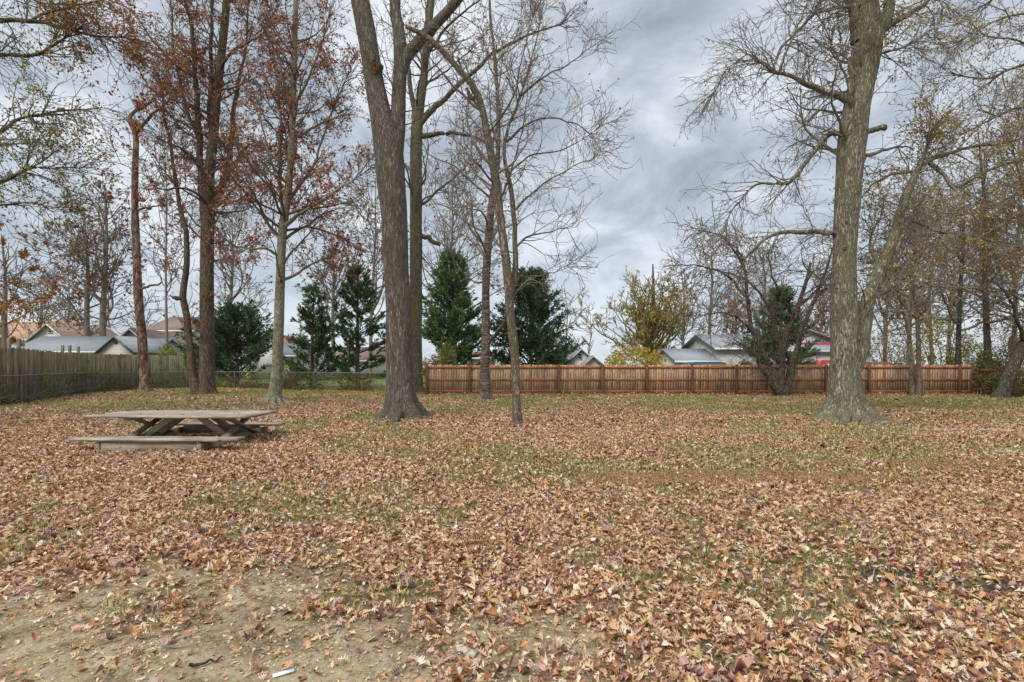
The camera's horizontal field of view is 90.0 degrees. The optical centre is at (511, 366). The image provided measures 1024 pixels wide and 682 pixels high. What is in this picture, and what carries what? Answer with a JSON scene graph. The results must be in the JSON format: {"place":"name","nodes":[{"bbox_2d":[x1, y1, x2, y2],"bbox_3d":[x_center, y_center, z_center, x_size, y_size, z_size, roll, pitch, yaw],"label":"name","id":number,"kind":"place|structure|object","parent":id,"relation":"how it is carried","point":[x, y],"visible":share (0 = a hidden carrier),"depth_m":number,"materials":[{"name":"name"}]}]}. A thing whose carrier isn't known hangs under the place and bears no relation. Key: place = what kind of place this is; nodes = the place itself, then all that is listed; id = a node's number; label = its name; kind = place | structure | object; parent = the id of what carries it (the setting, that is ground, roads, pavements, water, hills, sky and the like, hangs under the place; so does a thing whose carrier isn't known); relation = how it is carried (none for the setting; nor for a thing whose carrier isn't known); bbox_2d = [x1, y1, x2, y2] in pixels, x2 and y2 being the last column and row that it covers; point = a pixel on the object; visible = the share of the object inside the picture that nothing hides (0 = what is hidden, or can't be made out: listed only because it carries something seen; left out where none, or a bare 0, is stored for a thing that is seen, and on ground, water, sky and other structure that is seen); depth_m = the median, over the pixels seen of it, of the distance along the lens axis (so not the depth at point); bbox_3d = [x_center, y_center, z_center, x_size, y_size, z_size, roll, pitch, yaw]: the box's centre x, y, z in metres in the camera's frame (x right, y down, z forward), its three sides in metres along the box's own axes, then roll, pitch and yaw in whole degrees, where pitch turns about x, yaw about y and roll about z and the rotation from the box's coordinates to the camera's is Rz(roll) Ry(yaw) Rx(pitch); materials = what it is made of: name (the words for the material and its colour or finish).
{"place":"outdoors","nodes":[
{"label":"outdoors","id":0,"kind":"place"},
{"bbox_2d":[0,367,1023,681],"bbox_3d":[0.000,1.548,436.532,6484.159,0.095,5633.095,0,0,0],"label":"ground","id":1,"kind":"structure","parent":0,"point":[44,641],"depth_m":3.23,"materials":[{"name":"soil"}]},
{"bbox_2d":[0,221,60,347],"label":"broadleaf tree","id":2,"kind":"object","parent":1,"relation":"on","point":[5,333],"visible":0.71,"depth_m":29.97,"materials":[{"name":"orange plant"}]},
{"bbox_2d":[0,322,81,347],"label":"house","id":3,"kind":"structure","parent":1,"relation":"on","point":[17,334],"depth_m":60.24,"materials":[{"name":"white"}]},
{"bbox_2d":[8,268,76,342],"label":"broadleaf tree","id":4,"kind":"object","parent":1,"relation":"on","point":[37,318],"visible":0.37,"depth_m":57.95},
{"bbox_2d":[38,259,100,321],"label":"broadleaf tree","id":5,"kind":"object","parent":1,"relation":"on","point":[72,298],"visible":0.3,"depth_m":75.68,"materials":[{"name":"brown plant"}]},
{"bbox_2d":[24,323,117,341],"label":"house","id":6,"kind":"structure","parent":1,"relation":"on","point":[38,333],"depth_m":55.08,"materials":[{"name":"white"}]},
{"bbox_2d":[6,187,144,335],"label":"broadleaf tree","id":7,"kind":"object","parent":1,"relation":"on","point":[86,322],"visible":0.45,"depth_m":45.75,"materials":[{"name":"brown plant"}]},
{"bbox_2d":[15,336,135,353],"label":"house","id":8,"kind":"structure","parent":1,"relation":"on","point":[86,344],"depth_m":41.05,"materials":[{"name":"beige"}]},
{"bbox_2d":[0,165,171,335],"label":"broadleaf tree","id":9,"kind":"object","parent":1,"relation":"on","point":[105,285],"visible":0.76,"depth_m":44.48,"materials":[{"name":"brown plant"}]},
{"bbox_2d":[0,338,183,400],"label":"stockade fence","id":10,"kind":"object","parent":1,"relation":"on","point":[18,360],"visible":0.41,"depth_m":28.71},
{"bbox_2d":[0,385,183,404],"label":"weeds","id":11,"kind":"object","parent":1,"relation":"on","point":[118,389],"visible":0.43,"depth_m":30.83,"materials":[{"name":"green plant"}]},
{"bbox_2d":[0,371,186,401],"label":"chain link fence","id":12,"kind":"object","parent":1,"relation":"on","point":[20,385],"visible":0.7,"depth_m":26.07,"materials":[{"name":"metal"}]},
{"bbox_2d":[0,369,188,405],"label":"ivy","id":13,"kind":"object","parent":1,"relation":"on","point":[37,397],"depth_m":25.99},
{"bbox_2d":[0,0,193,339],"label":"broadleaf tree","id":14,"kind":"object","parent":1,"relation":"on","point":[69,25],"visible":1,"depth_m":13.99,"materials":[{"name":"grey plant"}]},
{"bbox_2d":[94,335,175,386],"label":"shed","id":15,"kind":"structure","parent":1,"relation":"on","point":[117,345],"depth_m":37.60,"materials":[{"name":"beige"}]},
{"bbox_2d":[113,284,172,333],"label":"broadleaf tree","id":16,"kind":"object","parent":1,"relation":"on","point":[145,304],"visible":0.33,"depth_m":71.80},
{"bbox_2d":[126,71,182,391],"bbox_3d":[-21.019,-8.171,30.293,3.012,19.654,2.721,0,0,-35],"label":"dead tree","id":17,"kind":"object","parent":1,"relation":"on","point":[145,382],"visible":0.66,"depth_m":30.35,"materials":[{"name":"wood"}]},
{"bbox_2d":[120,328,198,375],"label":"house","id":18,"kind":"structure","parent":1,"relation":"on","point":[150,333],"depth_m":49.88,"materials":[{"name":"beige"}]},
{"bbox_2d":[151,343,186,384],"bbox_3d":[-25.467,-0.103,38.008,3.433,3.353,1.743,0,0,-7],"label":"leafy shrub","id":19,"kind":"object","parent":1,"relation":"on","point":[162,351],"visible":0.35,"depth_m":37.74,"materials":[{"name":"green plant"}]},
{"bbox_2d":[156,338,184,384],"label":"shed","id":20,"kind":"structure","parent":1,"relation":"on","point":[171,341],"depth_m":43.41,"materials":[{"name":"beige"}]},
{"bbox_2d":[69,410,283,451],"bbox_3d":[-6.672,1.248,10.508,3.356,0.604,2.602,0,0,0],"label":"picnic table","id":21,"kind":"object","parent":1,"relation":"on","point":[220,426],"visible":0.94,"depth_m":10.14,"materials":[{"name":"grey wood"}]},
{"bbox_2d":[94,74,261,355],"bbox_3d":[-25.411,-10.795,37.466,10.477,24.813,8.061,0,0,17],"label":"broadleaf tree","id":22,"kind":"object","parent":1,"relation":"on","point":[166,234],"visible":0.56,"depth_m":37.67,"materials":[{"name":"brown plant"}]},
{"bbox_2d":[164,351,197,385],"bbox_3d":[-24.804,0.156,38.561,3.114,2.828,1.432,0,0,0],"label":"leafy shrub","id":23,"kind":"object","parent":1,"relation":"on","point":[185,363],"visible":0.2,"depth_m":38.29,"materials":[{"name":"green plant"}]},
{"bbox_2d":[146,317,235,379],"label":"house","id":24,"kind":"structure","parent":1,"relation":"on","point":[174,324],"depth_m":57.22,"materials":[{"name":"white"}]},
{"bbox_2d":[161,639,229,648],"bbox_3d":[-1.730,1.528,2.822,0.368,0.027,0.016,0,0,-12],"label":"stick","id":25,"kind":"object","parent":1,"relation":"on","point":[194,644],"visible":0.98,"depth_m":2.81,"materials":[{"name":"wood"}]},
{"bbox_2d":[188,655,221,666],"bbox_3d":[-1.584,1.527,2.649,0.153,0.028,0.033,0,0,-34],"label":"stick","id":26,"kind":"object","parent":1,"relation":"on","point":[199,664],"visible":1,"depth_m":2.63,"materials":[{"name":"wood"}]},
{"bbox_2d":[108,0,315,394],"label":"broadleaf tree","id":27,"kind":"object","parent":1,"relation":"on","point":[202,380],"visible":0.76,"depth_m":27.68,"materials":[{"name":"brown plant"}]},
{"bbox_2d":[170,186,274,381],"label":"broadleaf tree","id":28,"kind":"object","parent":1,"relation":"on","point":[230,286],"visible":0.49,"depth_m":47.84,"materials":[{"name":"brown plant"}]},
{"bbox_2d":[173,297,285,385],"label":"conifer tree","id":29,"kind":"object","parent":1,"relation":"on","point":[233,316],"visible":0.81,"depth_m":40.12,"materials":[{"name":"green plant"}]},
{"bbox_2d":[224,275,274,376],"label":"broadleaf tree","id":30,"kind":"object","parent":1,"relation":"on","point":[261,301],"visible":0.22,"depth_m":74.50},
{"bbox_2d":[250,333,295,378],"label":"house","id":31,"kind":"structure","parent":1,"relation":"on","point":[266,359],"depth_m":62.00,"materials":[{"name":"white"}]},
{"bbox_2d":[273,668,293,677],"bbox_3d":[-1.145,1.534,2.566,0.099,0.014,0.030,0,0,-24],"label":"plastic scrap","id":32,"kind":"object","parent":1,"relation":"on","point":[284,672],"visible":1,"depth_m":2.56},
{"bbox_2d":[189,0,386,404],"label":"broadleaf tree","id":33,"kind":"object","parent":1,"relation":"on","point":[287,194],"visible":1,"depth_m":22.63,"materials":[{"name":"brown plant"}]},
{"bbox_2d":[282,359,301,386],"bbox_3d":[-15.864,0.510,36.563,2.365,2.118,1.886,0,0,-37],"label":"leafy shrub","id":34,"kind":"object","parent":1,"relation":"on","point":[288,362],"visible":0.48,"depth_m":36.35,"materials":[{"name":"green plant"}]},
{"bbox_2d":[270,343,330,380],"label":"house","id":35,"kind":"structure","parent":1,"relation":"on","point":[288,353],"depth_m":56.78,"materials":[{"name":"white"}]},
{"bbox_2d":[182,371,424,393],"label":"undergrowth","id":36,"kind":"object","parent":1,"relation":"on","point":[256,386],"depth_m":32.40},
{"bbox_2d":[283,280,345,386],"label":"conifer tree","id":37,"kind":"object","parent":1,"relation":"on","point":[319,332],"visible":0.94,"depth_m":37.65,"materials":[{"name":"green plant"}]},
{"bbox_2d":[215,372,423,391],"bbox_3d":[-13.733,0.967,32.707,19.656,1.266,0.612,0,0,24],"label":"chain link fence","id":38,"kind":"object","parent":1,"relation":"on","point":[312,378],"visible":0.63,"depth_m":32.36,"materials":[{"name":"metal"}]},
{"bbox_2d":[216,387,422,394],"bbox_3d":[-13.390,1.485,30.419,19.524,0.292,4.387,0,0,23],"label":"ground cover","id":39,"kind":"object","parent":1,"relation":"on","point":[348,391],"visible":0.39,"depth_m":30.43,"materials":[{"name":"green plant"}]},
{"bbox_2d":[287,206,374,379],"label":"broadleaf tree","id":40,"kind":"object","parent":1,"relation":"on","point":[321,279],"visible":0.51,"depth_m":57.71,"materials":[{"name":"brown plant"}]},
{"bbox_2d":[329,260,385,387],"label":"conifer tree","id":41,"kind":"object","parent":1,"relation":"on","point":[368,292],"visible":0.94,"depth_m":36.81,"materials":[{"name":"green plant"}]},
{"bbox_2d":[336,344,385,378],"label":"house","id":42,"kind":"structure","parent":1,"relation":"on","point":[363,358],"depth_m":66.16,"materials":[{"name":"white"}]},
{"bbox_2d":[301,146,436,381],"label":"broadleaf tree","id":43,"kind":"object","parent":1,"relation":"on","point":[373,229],"visible":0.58,"depth_m":51.31,"materials":[{"name":"brown plant"}]},
{"bbox_2d":[349,0,507,423],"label":"broadleaf tree","id":44,"kind":"object","parent":1,"relation":"on","point":[388,126],"visible":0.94,"depth_m":15.23,"materials":[{"name":"grey plant"}]},
{"bbox_2d":[422,353,447,383],"bbox_3d":[-5.107,0.329,33.983,2.104,2.477,2.196,0,0,40],"label":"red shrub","id":45,"kind":"object","parent":1,"relation":"on","point":[436,361],"visible":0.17,"depth_m":33.65,"materials":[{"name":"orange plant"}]},
{"bbox_2d":[370,118,512,348],"bbox_3d":[-4.411,-8.472,41.207,12.842,20.168,11.171,0,0,0],"label":"broadleaf tree","id":46,"kind":"object","parent":1,"relation":"on","point":[452,220],"visible":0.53,"depth_m":39.98,"materials":[{"name":"grey plant"}]},
{"bbox_2d":[423,341,463,365],"bbox_3d":[-4.011,-0.047,33.011,2.535,3.238,2.959,0,0,31],"label":"round shrub","id":47,"kind":"object","parent":1,"relation":"on","point":[446,356],"visible":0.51,"depth_m":32.82,"materials":[{"name":"green plant"}]},
{"bbox_2d":[422,246,496,376],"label":"conifer tree","id":48,"kind":"object","parent":1,"relation":"on","point":[445,286],"visible":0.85,"depth_m":36.32,"materials":[{"name":"green plant"}]},
{"bbox_2d":[454,646,478,657],"bbox_3d":[-0.246,1.542,2.769,0.125,0.030,0.062,0,0,20],"label":"broken brick","id":49,"kind":"object","parent":1,"relation":"on","point":[472,653],"visible":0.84,"depth_m":2.75,"materials":[{"name":"stone"}]},
{"bbox_2d":[467,352,494,364],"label":"house","id":50,"kind":"structure","parent":1,"relation":"on","point":[476,360],"depth_m":52.00,"materials":[{"name":"white"}]},
{"bbox_2d":[370,0,592,394],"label":"broadleaf tree","id":51,"kind":"object","parent":1,"relation":"on","point":[415,180],"visible":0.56,"depth_m":28.74,"materials":[{"name":"brown plant"}]},
{"bbox_2d":[419,0,551,399],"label":"broadleaf tree","id":52,"kind":"object","parent":1,"relation":"on","point":[485,391],"visible":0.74,"depth_m":23.85,"materials":[{"name":"brown plant"}]},
{"bbox_2d":[490,358,504,377],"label":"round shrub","id":53,"kind":"object","parent":1,"relation":"on","point":[494,362],"visible":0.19,"depth_m":41.75,"materials":[{"name":"green plant"}]},
{"bbox_2d":[0,387,1023,681],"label":"leaf litter","id":54,"kind":"object","parent":1,"relation":"on","point":[44,457],"visible":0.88,"depth_m":4.79,"materials":[{"name":"brown plant"}]},
{"bbox_2d":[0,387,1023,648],"bbox_3d":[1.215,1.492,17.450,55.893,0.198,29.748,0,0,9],"label":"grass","id":55,"kind":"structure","parent":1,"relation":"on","point":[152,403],"depth_m":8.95,"materials":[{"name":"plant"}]},
{"bbox_2d":[0,453,1023,681],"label":"fallen twigs","id":56,"kind":"object","parent":1,"relation":"on","point":[499,563],"visible":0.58,"depth_m":3.56,"materials":[{"name":"wood"}]},
{"bbox_2d":[394,0,643,423],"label":"broadleaf tree","id":57,"kind":"object","parent":1,"relation":"on","point":[510,276],"visible":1,"depth_m":13.54,"materials":[{"name":"grey plant"}]},
{"bbox_2d":[490,265,586,381],"bbox_3d":[1.578,-3.071,37.822,7.513,9.244,7.534,0,0,-24],"label":"conifer tree","id":58,"kind":"object","parent":1,"relation":"on","point":[539,339],"visible":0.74,"depth_m":37.17,"materials":[{"name":"green plant"}]},
{"bbox_2d":[537,335,569,361],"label":"house","id":59,"kind":"structure","parent":1,"relation":"on","point":[568,356],"depth_m":57.88,"materials":[{"name":"grey brick"}]},
{"bbox_2d":[554,279,594,363],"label":"broadleaf tree","id":60,"kind":"object","parent":1,"relation":"on","point":[570,322],"visible":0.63,"depth_m":51.82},
{"bbox_2d":[567,346,589,364],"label":"house","id":61,"kind":"structure","parent":1,"relation":"on","point":[578,357],"depth_m":60.00,"materials":[{"name":"white"}]},
{"bbox_2d":[577,353,581,358],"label":"window","id":62,"kind":"structure","parent":61,"relation":"in","point":[579,355],"depth_m":59.98,"materials":[{"name":"grey glass"}]},
{"bbox_2d":[568,303,601,356],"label":"broadleaf tree","id":63,"kind":"object","parent":1,"relation":"on","point":[588,344],"visible":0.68,"depth_m":59.95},
{"bbox_2d":[581,355,602,378],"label":"house","id":64,"kind":"structure","parent":1,"relation":"on","point":[591,360],"depth_m":57.00,"materials":[{"name":"white"}]},
{"bbox_2d":[568,258,696,364],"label":"broadleaf tree","id":65,"kind":"object","parent":1,"relation":"on","point":[650,328],"visible":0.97,"depth_m":52.88,"materials":[{"name":"yellow plant"}]},
{"bbox_2d":[604,345,665,380],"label":"round shrub","id":66,"kind":"object","parent":1,"relation":"on","point":[653,356],"visible":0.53,"depth_m":45.19,"materials":[{"name":"yellow plant"}]},
{"bbox_2d":[659,240,712,347],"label":"broadleaf tree","id":67,"kind":"object","parent":1,"relation":"on","point":[682,339],"visible":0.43,"depth_m":61.84,"materials":[{"name":"brown plant"}]},
{"bbox_2d":[651,349,721,383],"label":"house","id":68,"kind":"structure","parent":1,"relation":"on","point":[674,357],"depth_m":45.48,"materials":[{"name":"white"}]},
{"bbox_2d":[425,364,970,394],"bbox_3d":[10.247,0.747,28.020,29.937,1.786,0.215,0,0,0],"label":"wooden fence","id":69,"kind":"object","parent":1,"relation":"on","point":[719,379],"visible":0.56,"depth_m":28.10,"materials":[{"name":"wood"}]},
{"bbox_2d":[426,391,977,395],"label":"drifted leaves","id":70,"kind":"object","parent":1,"relation":"on","point":[686,393],"visible":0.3,"depth_m":27.81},
{"bbox_2d":[682,362,726,364],"bbox_3d":[14.811,0.596,38.000,4.480,1.909,1.860,0,0,0],"label":"parked car","id":71,"kind":"object","parent":1,"relation":"on","point":[703,363],"visible":0.06,"depth_m":37.23,"materials":[{"name":"white paint"}]},
{"bbox_2d":[676,224,747,333],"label":"broadleaf tree","id":72,"kind":"object","parent":1,"relation":"on","point":[710,302],"visible":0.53,"depth_m":53.79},
{"bbox_2d":[681,334,761,364],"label":"house","id":73,"kind":"structure","parent":1,"relation":"on","point":[716,349],"depth_m":46.01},
{"bbox_2d":[721,359,731,364],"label":"garage door","id":74,"kind":"structure","parent":73,"relation":"in","point":[728,361],"depth_m":44.94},
{"bbox_2d":[712,293,755,333],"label":"red leaved tree","id":75,"kind":"object","parent":1,"relation":"on","point":[729,327],"visible":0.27,"depth_m":73.37,"materials":[{"name":"orange plant"}]},
{"bbox_2d":[716,232,811,330],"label":"broadleaf tree","id":76,"kind":"object","parent":1,"relation":"on","point":[763,259],"visible":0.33,"depth_m":59.53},
{"bbox_2d":[653,187,888,395],"bbox_3d":[12.583,-3.484,26.196,10.822,10.812,6.130,0,0,0],"label":"tree","id":77,"kind":"object","parent":1,"relation":"on","point":[780,385],"visible":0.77,"depth_m":26.16,"materials":[{"name":"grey plant"}]},
{"bbox_2d":[738,283,821,377],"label":"conifer tree","id":78,"kind":"object","parent":1,"relation":"on","point":[787,294],"visible":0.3,"depth_m":33.51,"materials":[{"name":"green plant"}]},
{"bbox_2d":[748,327,829,341],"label":"house","id":79,"kind":"structure","parent":1,"relation":"on","point":[812,337],"depth_m":46.00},
{"bbox_2d":[576,456,1023,487],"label":"pine straw","id":80,"kind":"object","parent":1,"relation":"on","point":[657,477],"visible":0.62,"depth_m":7.09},
{"bbox_2d":[797,360,829,381],"bbox_3d":[22.591,0.531,37.000,5.280,2.038,1.860,0,0,0],"label":"pickup truck","id":81,"kind":"object","parent":1,"relation":"on","point":[820,362],"visible":0.05,"depth_m":36.23,"materials":[{"name":"red paint"}]},
{"bbox_2d":[799,286,829,334],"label":"red leaved tree","id":82,"kind":"object","parent":1,"relation":"on","point":[822,324],"visible":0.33,"depth_m":69.80,"materials":[{"name":"orange plant"}]},
{"bbox_2d":[756,342,875,385],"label":"house","id":83,"kind":"structure","parent":1,"relation":"on","point":[825,355],"depth_m":40.00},
{"bbox_2d":[674,0,1023,425],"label":"broadleaf tree","id":84,"kind":"object","parent":1,"relation":"on","point":[870,25],"visible":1,"depth_m":14.62,"materials":[{"name":"grey plant"}]},
{"bbox_2d":[865,362,893,376],"bbox_3d":[25.224,0.615,35.500,4.280,1.870,1.860,0,0,0],"label":"parked car","id":85,"kind":"object","parent":1,"relation":"on","point":[877,363],"visible":0.03,"depth_m":34.73,"materials":[{"name":"red paint"}]},
{"bbox_2d":[857,210,927,361],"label":"broadleaf tree","id":86,"kind":"object","parent":1,"relation":"on","point":[886,316],"visible":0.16,"depth_m":43.88,"materials":[{"name":"brown plant"}]},
{"bbox_2d":[870,324,928,364],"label":"thicket shrub","id":87,"kind":"object","parent":1,"relation":"on","point":[886,349],"visible":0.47,"depth_m":41.78,"materials":[{"name":"brown plant"}]},
{"bbox_2d":[857,203,990,394],"bbox_3d":[20.901,-3.409,26.399,6.241,10.037,5.911,0,0,29],"label":"vine covered tree","id":88,"kind":"object","parent":1,"relation":"on","point":[917,323],"visible":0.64,"depth_m":26.72,"materials":[{"name":"brown plant"}]},
{"bbox_2d":[858,156,992,364],"bbox_3d":[25.617,-5.916,33.507,8.227,15.060,6.859,0,0,0],"label":"broadleaf tree","id":89,"kind":"object","parent":1,"relation":"on","point":[914,203],"visible":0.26,"depth_m":32.77,"materials":[{"name":"brown plant"}]},
{"bbox_2d":[860,167,1017,363],"bbox_3d":[32.133,-6.671,39.661,9.252,16.578,11.961,0,0,0],"label":"broadleaf tree","id":90,"kind":"object","parent":1,"relation":"on","point":[930,314],"visible":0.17,"depth_m":39.98,"materials":[{"name":"yellow plant"}]},
{"bbox_2d":[858,42,1023,388],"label":"broadleaf tree","id":91,"kind":"object","parent":1,"relation":"on","point":[987,184],"visible":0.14,"depth_m":37.37,"materials":[{"name":"brown plant"}]},
{"bbox_2d":[912,312,973,364],"bbox_3d":[30.170,-1.123,36.088,3.574,5.402,5.941,0,0,30],"label":"thicket shrub","id":92,"kind":"object","parent":1,"relation":"on","point":[935,339],"visible":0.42,"depth_m":35.74,"materials":[{"name":"yellow plant"}]},
{"bbox_2d":[869,111,1023,386],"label":"broadleaf tree","id":93,"kind":"object","parent":1,"relation":"on","point":[986,338],"visible":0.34,"depth_m":28.93,"materials":[{"name":"brown plant"}]},
{"bbox_2d":[904,228,1005,363],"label":"broadleaf tree","id":94,"kind":"object","parent":1,"relation":"on","point":[963,311],"visible":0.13,"depth_m":55.82,"materials":[{"name":"brown plant"}]},
{"bbox_2d":[899,170,1023,364],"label":"broadleaf tree","id":95,"kind":"object","parent":1,"relation":"on","point":[958,321],"visible":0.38,"depth_m":32.95,"materials":[{"name":"brown plant"}]},
{"bbox_2d":[909,66,1023,345],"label":"broadleaf tree","id":96,"kind":"object","parent":1,"relation":"on","point":[999,198],"visible":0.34,"depth_m":30.99,"materials":[{"name":"brown plant"}]},
{"bbox_2d":[913,0,1023,312],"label":"broadleaf tree","id":97,"kind":"object","parent":1,"relation":"on","point":[990,77],"visible":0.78,"depth_m":15.63,"materials":[{"name":"brown plant"}]},
{"bbox_2d":[947,339,1004,388],"bbox_3d":[30.596,-0.129,33.751,2.967,3.395,2.960,0,0,0],"label":"thicket shrub","id":98,"kind":"object","parent":1,"relation":"on","point":[968,356],"visible":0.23,"depth_m":33.68,"materials":[{"name":"green plant"}]},
{"bbox_2d":[971,363,1004,393],"bbox_3d":[25.745,0.711,27.748,1.640,1.772,0.393,0,0,11],"label":"wooden fence","id":99,"kind":"object","parent":1,"relation":"on","point":[972,378],"visible":0.16,"depth_m":27.76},
{"bbox_2d":[963,85,1023,397],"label":"leaning tree","id":100,"kind":"object","parent":1,"relation":"on","point":[1009,375],"visible":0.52,"depth_m":24.43,"materials":[{"name":"brown plant"}]},
{"bbox_2d":[964,349,1023,394],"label":"thicket shrub","id":101,"kind":"object","parent":1,"relation":"on","point":[984,364],"visible":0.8,"depth_m":26.76,"materials":[{"name":"green plant"}]},
{"bbox_2d":[964,310,1023,374],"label":"thicket shrub","id":102,"kind":"object","parent":1,"relation":"on","point":[1000,339],"visible":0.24,"depth_m":39.94,"materials":[{"name":"brown plant"}]},
{"bbox_2d":[982,370,1023,396],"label":"thicket shrub","id":103,"kind":"object","parent":1,"relation":"on","point":[1015,391],"visible":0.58,"depth_m":25.51,"materials":[{"name":"green plant"}]},
{"bbox_2d":[988,333,1023,392],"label":"thicket shrub","id":104,"kind":"object","parent":1,"relation":"on","point":[1007,351],"visible":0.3,"depth_m":27.09,"materials":[{"name":"green plant"}]},
{"bbox_2d":[0,0,1023,366],"label":"sky","id":105,"kind":"structure","parent":0,"point":[628,218],"materials":[{"name":"grey"}]}
]}

